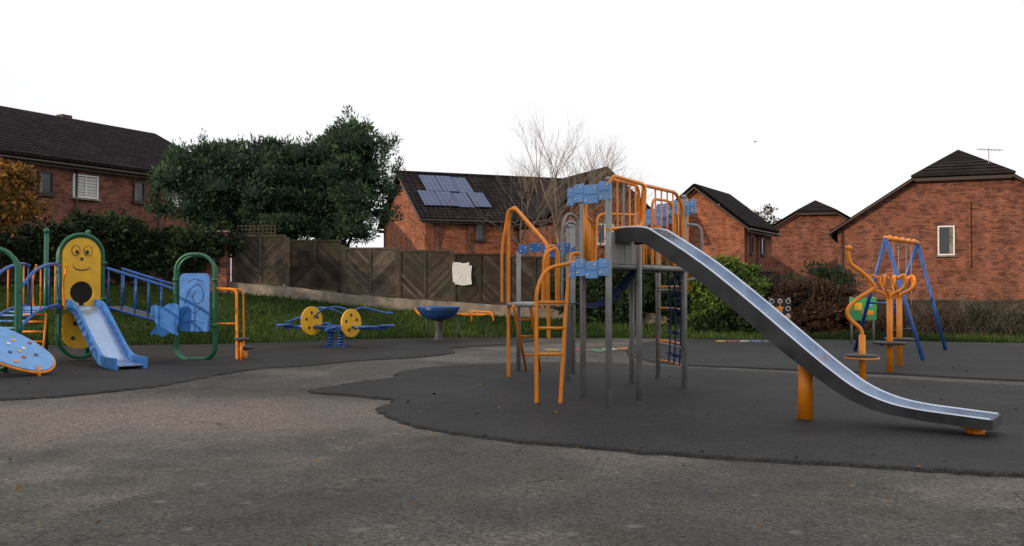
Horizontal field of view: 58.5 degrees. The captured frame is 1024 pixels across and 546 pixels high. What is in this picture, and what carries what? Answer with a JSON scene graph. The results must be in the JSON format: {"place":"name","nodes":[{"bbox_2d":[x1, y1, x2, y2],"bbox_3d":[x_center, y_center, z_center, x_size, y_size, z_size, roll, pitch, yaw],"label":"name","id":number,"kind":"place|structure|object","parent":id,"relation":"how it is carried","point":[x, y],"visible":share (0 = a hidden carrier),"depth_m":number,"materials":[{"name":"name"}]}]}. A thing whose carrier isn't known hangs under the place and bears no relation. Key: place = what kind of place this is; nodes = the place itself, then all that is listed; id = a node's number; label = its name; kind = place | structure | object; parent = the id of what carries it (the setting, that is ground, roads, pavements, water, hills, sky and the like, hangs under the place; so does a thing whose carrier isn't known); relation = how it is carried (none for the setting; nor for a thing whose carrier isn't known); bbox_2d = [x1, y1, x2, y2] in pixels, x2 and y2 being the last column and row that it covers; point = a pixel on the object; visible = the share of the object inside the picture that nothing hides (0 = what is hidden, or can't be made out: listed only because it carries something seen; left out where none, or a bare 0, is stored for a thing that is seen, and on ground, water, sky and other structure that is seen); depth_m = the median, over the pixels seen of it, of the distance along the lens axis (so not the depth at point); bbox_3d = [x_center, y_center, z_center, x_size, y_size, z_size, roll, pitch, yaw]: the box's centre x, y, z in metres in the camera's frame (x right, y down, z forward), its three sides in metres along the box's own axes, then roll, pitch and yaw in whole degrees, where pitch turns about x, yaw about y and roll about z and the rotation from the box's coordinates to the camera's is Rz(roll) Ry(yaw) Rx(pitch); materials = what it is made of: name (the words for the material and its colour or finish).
{"place":"outdoors","nodes":[
{"label":"outdoors","id":0,"kind":"place"},
{"bbox_2d":[377,178,399,228],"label":"roof slope","id":1,"kind":"structure","parent":0,"point":[390,202],"depth_m":51.44,"materials":[{"name":"tile"}]},
{"bbox_2d":[0,338,1023,545],"bbox_3d":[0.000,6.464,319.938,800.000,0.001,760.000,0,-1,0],"label":"ground","id":2,"kind":"structure","parent":0,"point":[226,473],"depth_m":7.14,"materials":[{"name":"asphalt"}]},
{"bbox_2d":[2,154,230,284],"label":"side wall","id":3,"kind":"structure","parent":2,"relation":"on","point":[115,192],"depth_m":36.22,"materials":[{"name":"brick"}]},
{"bbox_2d":[35,166,54,171],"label":"lintel","id":4,"kind":"structure","parent":3,"relation":"attached to","point":[41,168],"depth_m":34.05,"materials":[{"name":"brick"}]},
{"bbox_2d":[37,193,55,196],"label":"sill","id":5,"kind":"structure","parent":3,"relation":"attached to","point":[47,195],"depth_m":34.03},
{"bbox_3d":[-17.377,-2.958,34.035,0.088,0.060,0.480,0,-1,29],"label":"frame","id":6,"kind":"object","parent":5,"relation":"on","visible":0},
{"bbox_2d":[42,173,50,192],"bbox_3d":[-17.391,-3.353,34.049,0.021,0.790,0.540,0,-1,29],"label":"glass","id":7,"kind":"object","parent":6,"relation":"on","point":[46,182],"visible":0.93,"depth_m":34.09,"materials":[{"name":"grey"}]},
{"bbox_2d":[75,170,77,219],"bbox_3d":[-16.722,-0.736,35.079,0.076,6.650,0.080,0,-1,29],"label":"downpipe","id":8,"kind":"object","parent":3,"relation":"attached to","point":[76,195],"visible":0.34,"depth_m":35.09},
{"bbox_2d":[0,154,156,176],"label":"gutter","id":9,"kind":"object","parent":3,"relation":"attached to","point":[66,164],"visible":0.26,"depth_m":34.55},
{"bbox_2d":[3,158,156,178],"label":"fascia","id":10,"kind":"structure","parent":3,"relation":"attached to","point":[76,168],"depth_m":34.93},
{"bbox_2d":[70,169,99,176],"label":"lintel","id":11,"kind":"structure","parent":3,"relation":"attached to","point":[83,172],"depth_m":35.52,"materials":[{"name":"brick"}]},
{"bbox_2d":[71,197,100,200],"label":"sill","id":12,"kind":"structure","parent":3,"relation":"attached to","point":[79,198],"depth_m":35.39,"materials":[{"name":"concrete"}]},
{"bbox_2d":[75,196,96,198],"bbox_3d":[-16.568,-2.935,35.519,0.088,0.060,0.980,0,-1,29],"label":"frame","id":13,"kind":"object","parent":12,"relation":"on","point":[87,197],"visible":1,"depth_m":35.53,"materials":[{"name":"white plastic"}]},
{"bbox_2d":[75,175,96,197],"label":"louvred window shutters","id":14,"kind":"object","parent":13,"relation":"on","point":[90,187],"visible":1,"depth_m":35.61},
{"bbox_2d":[0,106,174,172],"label":"roof slope","id":15,"kind":"structure","parent":3,"relation":"on","point":[36,134],"depth_m":37.74,"materials":[{"name":"tile"}]},
{"bbox_2d":[131,176,146,181],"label":"lintel","id":16,"kind":"structure","parent":3,"relation":"attached to","point":[138,179],"depth_m":37.68,"materials":[{"name":"brick"}]},
{"bbox_2d":[0,337,533,400],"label":"rubber surface","id":17,"kind":"object","parent":2,"relation":"on","point":[62,379],"visible":0.8,"depth_m":18.61,"materials":[{"name":"rubber"}]},
{"bbox_2d":[0,228,254,375],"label":"toddler climbing unit","id":18,"kind":"object","parent":17,"relation":"on","point":[89,325],"visible":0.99,"depth_m":18.80,"materials":[{"name":"blue paint"}]},
{"bbox_2d":[275,306,395,346],"bbox_3d":[-4.470,1.360,23.281,2.849,1.033,1.427,0,-1,11],"label":"spring seesaw","id":19,"kind":"object","parent":17,"relation":"on","point":[312,323],"visible":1,"depth_m":23.16,"materials":[{"name":"blue paint"}]},
{"bbox_2d":[426,319,427,338],"bbox_3d":[-2.500,1.604,26.928,0.052,0.720,0.052,0,-1,0],"label":"leg","id":20,"kind":"object","parent":17,"relation":"on","point":[426,328],"visible":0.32,"depth_m":26.91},
{"bbox_2d":[415,309,490,314],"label":"beam","id":21,"kind":"structure","parent":20,"relation":"on","point":[417,312],"depth_m":27.12,"materials":[{"name":"metal"}]},
{"bbox_2d":[416,306,459,339],"bbox_3d":[-2.100,1.453,26.081,1.250,0.995,1.250,0,-1,0],"label":"spinning bowl","id":22,"kind":"object","parent":17,"relation":"on","point":[438,315],"visible":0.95,"depth_m":25.74,"materials":[{"name":"blue paint"}]},
{"bbox_2d":[385,183,424,249],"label":"gable wall","id":23,"kind":"structure","parent":2,"relation":"on","point":[401,235],"depth_m":48.66,"materials":[{"name":"orange brick"}]},
{"bbox_2d":[425,223,518,304],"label":"side wall","id":24,"kind":"structure","parent":2,"relation":"on","point":[454,238],"depth_m":45.92,"materials":[{"name":"orange brick"}]},
{"bbox_2d":[421,221,515,224],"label":"fascia","id":25,"kind":"structure","parent":24,"relation":"attached to","point":[464,223],"depth_m":45.59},
{"bbox_2d":[421,219,519,223],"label":"gutter","id":26,"kind":"object","parent":24,"relation":"on","point":[477,221],"visible":0.36,"depth_m":45.49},
{"bbox_2d":[398,173,566,220],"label":"roof slope","id":27,"kind":"structure","parent":24,"relation":"on","point":[485,186],"depth_m":48.28,"materials":[{"name":"tile"}]},
{"bbox_2d":[397,174,420,220],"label":"bargeboard","id":28,"kind":"object","parent":27,"relation":"attached to","point":[416,212],"visible":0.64,"depth_m":46.50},
{"bbox_2d":[417,190,441,205],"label":"solar panel","id":29,"kind":"object","parent":27,"relation":"on","point":[428,198],"visible":0.93,"depth_m":46.64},
{"bbox_2d":[419,175,442,190],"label":"solar panel","id":30,"kind":"object","parent":27,"relation":"on","point":[430,182],"visible":1,"depth_m":48.36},
{"bbox_2d":[434,191,458,206],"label":"solar panel","id":31,"kind":"object","parent":27,"relation":"on","point":[443,197],"visible":1,"depth_m":47.00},
{"bbox_2d":[435,176,458,191],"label":"solar panel","id":32,"kind":"object","parent":27,"relation":"on","point":[446,183],"visible":1,"depth_m":48.67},
{"bbox_2d":[450,177,473,192],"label":"solar panel","id":33,"kind":"object","parent":27,"relation":"on","point":[462,185],"visible":1,"depth_m":49.06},
{"bbox_2d":[451,192,474,207],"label":"solar panel","id":34,"kind":"object","parent":27,"relation":"on","point":[462,200],"visible":1,"depth_m":47.33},
{"bbox_2d":[467,192,491,207],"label":"solar panel","id":35,"kind":"object","parent":27,"relation":"on","point":[480,199],"visible":0.93,"depth_m":47.63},
{"bbox_2d":[9,344,1018,545],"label":"fallen leaves","id":36,"kind":"object","parent":2,"relation":"on","point":[414,502],"visible":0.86,"depth_m":8.19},
{"bbox_2d":[519,216,550,307],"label":"side wall","id":37,"kind":"structure","parent":2,"relation":"on","point":[530,237],"depth_m":44.77,"materials":[{"name":"red brick"}]},
{"bbox_2d":[544,347,627,351],"bbox_3d":[2.457,1.882,22.522,3.365,0.016,1.635,0,-1,0],"label":"playground marking","id":38,"kind":"object","parent":2,"relation":"on","point":[600,350],"visible":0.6,"depth_m":22.55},
{"bbox_2d":[551,174,650,259],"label":"gable wall","id":39,"kind":"structure","parent":2,"relation":"on","point":[593,217],"depth_m":44.00,"materials":[{"name":"red brick"}]},
{"bbox_2d":[307,362,1023,477],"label":"rubber surface","id":40,"kind":"object","parent":2,"relation":"on","point":[749,416],"visible":0.96,"depth_m":10.78,"materials":[{"name":"rubber"}]},
{"bbox_2d":[500,174,703,407],"bbox_3d":[1.352,0.289,14.102,3.092,2.992,5.270,0,-1,0],"label":"climbing frame","id":41,"kind":"object","parent":40,"relation":"on","point":[629,257],"visible":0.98,"depth_m":13.13,"materials":[{"name":"grey metal"}]},
{"bbox_2d":[614,226,1000,434],"bbox_3d":[3.221,0.552,10.654,4.325,2.322,0.560,-1,-1,36],"label":"playground slide","id":42,"kind":"object","parent":40,"relation":"on","point":[808,355],"visible":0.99,"depth_m":10.50,"materials":[{"name":"silver metal"}]},
{"bbox_2d":[845,245,879,380],"bbox_3d":[5.470,0.665,14.291,0.524,2.210,0.521,0,-1,0],"label":"spinner pole","id":43,"kind":"object","parent":40,"relation":"on","point":[862,356],"visible":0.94,"depth_m":14.26,"materials":[{"name":"metal"}]},
{"bbox_2d":[654,190,743,264],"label":"gable wall","id":44,"kind":"structure","parent":2,"relation":"on","point":[723,232],"depth_m":46.84,"materials":[{"name":"orange brick"}]},
{"bbox_2d":[744,226,771,269],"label":"side wall","id":45,"kind":"structure","parent":2,"relation":"on","point":[767,262],"depth_m":48.51,"materials":[{"name":"orange brick"}]},
{"bbox_2d":[695,184,779,232],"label":"roof slope","id":46,"kind":"structure","parent":45,"relation":"on","point":[740,211],"depth_m":48.23,"materials":[{"name":"tile"}]},
{"bbox_2d":[694,187,749,229],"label":"bargeboard","id":47,"kind":"object","parent":46,"relation":"attached to","point":[722,209],"visible":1,"depth_m":46.29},
{"bbox_2d":[746,229,747,264],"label":"downpipe","id":48,"kind":"object","parent":45,"relation":"attached to","point":[746,246],"depth_m":46.13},
{"bbox_2d":[749,228,780,235],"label":"gutter","id":49,"kind":"object","parent":45,"relation":"on","point":[756,230],"visible":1,"depth_m":47.83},
{"bbox_2d":[772,214,845,283],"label":"gable wall","id":50,"kind":"structure","parent":2,"relation":"on","point":[806,238],"depth_m":60.04,"materials":[{"name":"red brick"}]},
{"bbox_2d":[625,339,1023,381],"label":"rubber surface","id":51,"kind":"object","parent":2,"relation":"on","point":[999,361],"visible":0.65,"depth_m":19.66,"materials":[{"name":"rubber"}]},
{"bbox_2d":[715,340,767,341],"bbox_3d":[7.005,1.902,25.574,2.810,0.001,0.700,0,-1,0],"label":"playground marking","id":52,"kind":"object","parent":51,"relation":"on","point":[741,340],"visible":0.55,"depth_m":25.81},
{"bbox_2d":[768,297,790,342],"bbox_3d":[7.200,1.293,24.592,0.620,1.270,0.098,0,-1,0],"label":"game panel","id":53,"kind":"object","parent":51,"relation":"on","point":[782,306],"visible":0.57,"depth_m":24.57,"materials":[{"name":"grey plastic"}]},
{"bbox_2d":[849,297,876,342],"bbox_3d":[9.550,1.292,24.898,0.740,1.280,0.090,0,-1,0],"label":"playground sign","id":54,"kind":"object","parent":51,"relation":"on","point":[856,310],"visible":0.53,"depth_m":24.87,"materials":[{"name":"green plastic"}]},
{"bbox_2d":[853,238,885,350],"bbox_3d":[8.210,0.552,20.994,0.084,2.680,1.486,0,-1,-7],"label":"leg","id":55,"kind":"object","parent":51,"relation":"on","point":[880,256],"visible":0.72,"depth_m":20.97,"materials":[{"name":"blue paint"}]},
{"bbox_2d":[868,274,915,371],"bbox_3d":[7.089,0.919,16.978,0.668,1.784,2.041,0,-1,30],"label":"curled arm roundabout","id":56,"kind":"object","parent":51,"relation":"on","point":[897,340],"visible":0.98,"depth_m":16.44,"materials":[{"name":"orange paint"}]},
{"bbox_2d":[882,245,916,340],"bbox_3d":[9.770,0.585,23.094,0.084,2.680,1.514,0,-1,-14],"label":"leg","id":57,"kind":"object","parent":51,"relation":"on","point":[908,270],"visible":0.28,"depth_m":22.71,"materials":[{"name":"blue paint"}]},
{"bbox_2d":[884,237,924,360],"bbox_3d":[8.400,0.531,19.594,0.084,2.680,1.488,0,-1,-8],"label":"leg","id":58,"kind":"object","parent":51,"relation":"on","point":[907,309],"visible":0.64,"depth_m":19.47,"materials":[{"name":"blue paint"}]},
{"bbox_2d":[883,236,919,243],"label":"top beam","id":59,"kind":"structure","parent":58,"relation":"attached to","point":[895,239],"depth_m":21.14,"materials":[{"name":"metal"}]},
{"bbox_2d":[916,243,946,349],"bbox_3d":[10.185,0.571,22.194,0.714,2.660,0.084,-1,-1,39],"label":"leg","id":60,"kind":"object","parent":51,"relation":"on","point":[931,297],"visible":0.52,"depth_m":22.16,"materials":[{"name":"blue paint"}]},
{"bbox_2d":[837,177,1023,299],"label":"gable wall","id":61,"kind":"structure","parent":2,"relation":"on","point":[916,210],"depth_m":40.23,"materials":[{"name":"red brick"}]},
{"bbox_2d":[841,227,842,265],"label":"downpipe","id":62,"kind":"object","parent":61,"relation":"attached to","point":[841,246],"visible":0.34,"depth_m":41.81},
{"bbox_2d":[935,222,956,225],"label":"lintel","id":63,"kind":"structure","parent":61,"relation":"attached to","point":[944,223],"depth_m":40.30,"materials":[{"name":"brick"}]},
{"bbox_2d":[968,201,970,267],"bbox_3d":[19.964,-1.688,39.877,0.095,2.900,0.100,0,-1,22],"label":"vent pipe","id":64,"kind":"object","parent":61,"relation":"attached to","point":[969,219],"visible":1,"depth_m":39.84,"materials":[{"name":"plastic"}]},
{"bbox_2d":[0,281,1023,344],"bbox_3d":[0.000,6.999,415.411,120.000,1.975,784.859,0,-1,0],"label":"grass bank","id":65,"kind":"structure","parent":0,"point":[264,315],"depth_m":27.75,"materials":[{"name":"plant"}]},
{"bbox_2d":[0,156,55,237],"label":"autumn tree","id":66,"kind":"object","parent":65,"relation":"on","point":[22,179],"visible":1,"depth_m":24.29,"materials":[{"name":"orange plant"}]},
{"bbox_2d":[0,236,184,285],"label":"wooden fence","id":67,"kind":"object","parent":65,"relation":"on","point":[153,273],"visible":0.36,"depth_m":28.09,"materials":[{"name":"brown wood"}]},
{"bbox_2d":[0,208,248,286],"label":"ivy hedge","id":68,"kind":"object","parent":65,"relation":"on","point":[129,242],"visible":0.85,"depth_m":28.93,"materials":[{"name":"green plant"}]},
{"bbox_2d":[190,232,228,292],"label":"wall","id":69,"kind":"structure","parent":65,"relation":"on","point":[223,272],"depth_m":29.99,"materials":[{"name":"brick"}]},
{"bbox_2d":[141,105,405,292],"bbox_3d":[-8.618,-2.497,32.965,9.706,7.152,5.118,0,-1,0],"label":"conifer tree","id":70,"kind":"object","parent":65,"relation":"on","point":[318,188],"visible":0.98,"depth_m":32.04,"materials":[{"name":"green plant"}]},
{"bbox_2d":[407,192,469,300],"bbox_3d":[-2.816,-1.006,34.001,2.426,4.175,1.887,0,-1,0],"label":"bare tree","id":71,"kind":"object","parent":65,"relation":"on","point":[441,224],"visible":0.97,"depth_m":33.69,"materials":[{"name":"brown plant"}]},
{"bbox_2d":[229,282,755,328],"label":"wall","id":72,"kind":"structure","parent":65,"relation":"on","point":[331,297],"depth_m":30.21,"materials":[{"name":"concrete"}]},
{"bbox_2d":[231,232,779,312],"bbox_3d":[-0.205,0.271,30.499,18.290,3.247,0.100,0,-1,0],"label":"wooden fence","id":73,"kind":"object","parent":72,"relation":"on","point":[337,265],"visible":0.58,"depth_m":30.49,"materials":[{"name":"brown wood"}]},
{"bbox_2d":[237,225,275,234],"bbox_3d":[-8.550,-1.430,30.616,1.300,0.360,0.040,0,-1,0],"label":"trellis","id":74,"kind":"object","parent":73,"relation":"on","point":[258,229],"visible":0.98,"depth_m":30.60,"materials":[{"name":"brown wood"}]},
{"bbox_2d":[452,262,471,284],"bbox_3d":[-1.665,0.027,30.402,0.654,0.779,0.042,0,-1,0],"label":"white sheet","id":75,"kind":"object","parent":73,"relation":"attached to","point":[461,273],"visible":1,"depth_m":30.40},
{"bbox_2d":[468,139,601,255],"bbox_3d":[1.093,-2.120,37.476,5.099,7.322,5.572,1,-1,-34],"label":"bare tree","id":76,"kind":"object","parent":65,"relation":"on","point":[522,237],"visible":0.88,"depth_m":37.29,"materials":[{"name":"plant"}]},
{"bbox_2d":[513,105,630,244],"bbox_3d":[2.477,-2.817,37.195,4.726,8.713,5.474,0,-1,12],"label":"bare tree","id":77,"kind":"object","parent":65,"relation":"on","point":[555,221],"visible":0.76,"depth_m":36.95,"materials":[{"name":"plant"}]},
{"bbox_2d":[556,131,657,253],"bbox_3d":[3.773,-2.018,34.996,4.045,7.017,4.001,-1,-1,34],"label":"bare tree","id":78,"kind":"object","parent":65,"relation":"on","point":[597,177],"visible":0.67,"depth_m":35.11,"materials":[{"name":"plant"}]},
{"bbox_2d":[534,248,711,325],"bbox_3d":[3.876,0.668,30.176,6.404,3.027,1.859,0,-1,0],"label":"ivy hedge","id":79,"kind":"object","parent":65,"relation":"on","point":[595,289],"visible":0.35,"depth_m":29.80,"materials":[{"name":"green plant"}]},
{"bbox_2d":[687,253,772,332],"bbox_3d":[6.914,0.785,29.265,3.037,2.901,2.222,0,-1,0],"label":"green bush","id":80,"kind":"object","parent":65,"relation":"on","point":[710,310],"visible":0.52,"depth_m":28.86,"materials":[{"name":"green plant"}]},
{"bbox_2d":[752,203,781,224],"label":"deciduous tree","id":81,"kind":"object","parent":65,"relation":"on","point":[770,211],"visible":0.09,"depth_m":64.14,"materials":[{"name":"green plant"}]},
{"bbox_2d":[773,259,863,299],"bbox_3d":[10.806,0.679,36.581,6.579,2.507,2.768,0,-1,-16],"label":"garden shrub","id":82,"kind":"object","parent":65,"relation":"on","point":[838,274],"visible":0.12,"depth_m":36.70,"materials":[{"name":"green plant"}]},
{"bbox_2d":[764,256,882,333],"bbox_3d":[9.793,0.782,29.361,4.009,2.780,2.837,0,-1,0],"label":"russet bush","id":83,"kind":"object","parent":65,"relation":"on","point":[820,314],"visible":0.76,"depth_m":28.76,"materials":[{"name":"red plant"}]},
{"bbox_2d":[791,297,1023,327],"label":"wooden fence","id":84,"kind":"object","parent":65,"relation":"on","point":[961,299],"visible":0.2,"depth_m":30.06,"materials":[{"name":"brown wood"}]},
{"bbox_2d":[864,286,1007,336],"bbox_3d":[12.837,1.300,27.429,4.684,1.795,3.133,0,-1,0],"label":"twiggy shrub","id":85,"kind":"object","parent":65,"relation":"on","point":[930,320],"visible":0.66,"depth_m":27.88,"materials":[{"name":"brown plant"}]},
{"bbox_2d":[921,269,1023,335],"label":"twiggy shrub","id":86,"kind":"object","parent":65,"relation":"on","point":[1010,323],"visible":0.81,"depth_m":27.98,"materials":[{"name":"brown plant"}]},
{"bbox_2d":[0,0,1023,246],"label":"sky","id":87,"kind":"structure","parent":0,"point":[841,102],"materials":[{"name":"white"}]},
{"bbox_2d":[515,167,605,223],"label":"roof slope","id":88,"kind":"structure","parent":0,"point":[532,208],"depth_m":45.70,"materials":[{"name":"tile"}]},
{"bbox_2d":[593,168,650,211],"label":"roof slope","id":89,"kind":"structure","parent":0,"point":[647,205],"depth_m":44.58,"materials":[{"name":"tile"}]},
{"bbox_2d":[675,184,717,203],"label":"roof slope","id":90,"kind":"structure","parent":0,"point":[687,190],"depth_m":47.39,"materials":[{"name":"tile"}]},
{"bbox_2d":[772,207,807,226],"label":"roof slope","id":91,"kind":"structure","parent":0,"point":[784,218],"depth_m":60.21,"materials":[{"name":"tile"}]},
{"bbox_2d":[774,213,797,227],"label":"bargeboard","id":92,"kind":"object","parent":91,"relation":"attached to","point":[795,214],"visible":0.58,"depth_m":60.04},
{"bbox_2d":[798,212,834,214],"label":"hip fascia","id":93,"kind":"structure","parent":92,"relation":"attached to","point":[817,213],"depth_m":59.55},
{"bbox_2d":[796,200,835,211],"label":"hip slope","id":94,"kind":"structure","parent":0,"point":[815,206],"depth_m":59.81,"materials":[{"name":"tile"}]},
{"bbox_2d":[830,176,940,239],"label":"roof slope","id":95,"kind":"structure","parent":0,"point":[835,233],"depth_m":41.53,"materials":[{"name":"tile"}]},
{"bbox_2d":[829,178,914,234],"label":"bargeboard","id":96,"kind":"object","parent":95,"relation":"attached to","point":[873,205],"visible":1,"depth_m":41.13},
{"bbox_2d":[912,150,1014,176],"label":"hip slope","id":97,"kind":"structure","parent":0,"point":[958,162],"depth_m":40.31,"materials":[{"name":"tile"}]},
{"bbox_3d":[-15.386,-2.952,37.688,0.088,0.060,0.430,0,-1,29],"label":"frame","id":98,"kind":"object","parent":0,"visible":0},
{"bbox_2d":[137,183,142,200],"bbox_3d":[-15.400,-3.346,37.702,0.021,0.790,0.490,0,-1,29],"label":"glass","id":99,"kind":"object","parent":98,"relation":"on","point":[139,190],"visible":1,"depth_m":37.73,"materials":[{"name":"grey"}]},
{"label":"frame","id":100,"kind":"object","parent":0,"visible":0},
{"bbox_2d":[478,225,483,238],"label":"glass","id":101,"kind":"object","parent":100,"relation":"on","point":[480,231],"visible":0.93,"depth_m":46.19,"materials":[{"name":"grey"}]},
{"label":"frame","id":102,"kind":"object","parent":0,"visible":0},
{"bbox_2d":[598,225,603,242],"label":"glass","id":103,"kind":"object","parent":102,"relation":"on","point":[600,236],"visible":0.36,"depth_m":43.98,"materials":[{"name":"grey"}]},
{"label":"frame","id":104,"kind":"object","parent":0,"visible":0},
{"bbox_2d":[939,227,948,253],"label":"glass","id":105,"kind":"object","parent":104,"relation":"on","point":[943,240],"visible":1,"depth_m":40.31,"materials":[{"name":"grey"}]},
{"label":"frame","id":106,"kind":"object","parent":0,"visible":0},
{"bbox_2d":[949,227,952,253],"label":"curtain","id":107,"kind":"object","parent":106,"relation":"hanging from","point":[950,240],"visible":1,"depth_m":40.20,"materials":[{"name":"fabric"}]},
{"label":"side wall","id":108,"kind":"object","parent":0,"visible":0},
{"bbox_2d":[955,173,1023,178],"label":"roof slope","id":109,"kind":"structure","parent":108,"relation":"on","point":[989,174],"depth_m":42.12,"materials":[{"name":"tile"}]},
{"bbox_2d":[1011,174,1023,182],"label":"bargeboard","id":110,"kind":"object","parent":109,"relation":"attached to","point":[1018,178],"visible":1,"depth_m":38.98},
{"bbox_2d":[915,174,1011,181],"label":"hip fascia","id":111,"kind":"structure","parent":110,"relation":"attached to","point":[964,177],"depth_m":39.78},
{"label":"side wall","id":112,"kind":"object","parent":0,"visible":0},
{"bbox_2d":[0,153,110,167],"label":"roof slope","id":113,"kind":"structure","parent":112,"relation":"on","point":[54,160],"depth_m":43.68,"materials":[{"name":"tile"}]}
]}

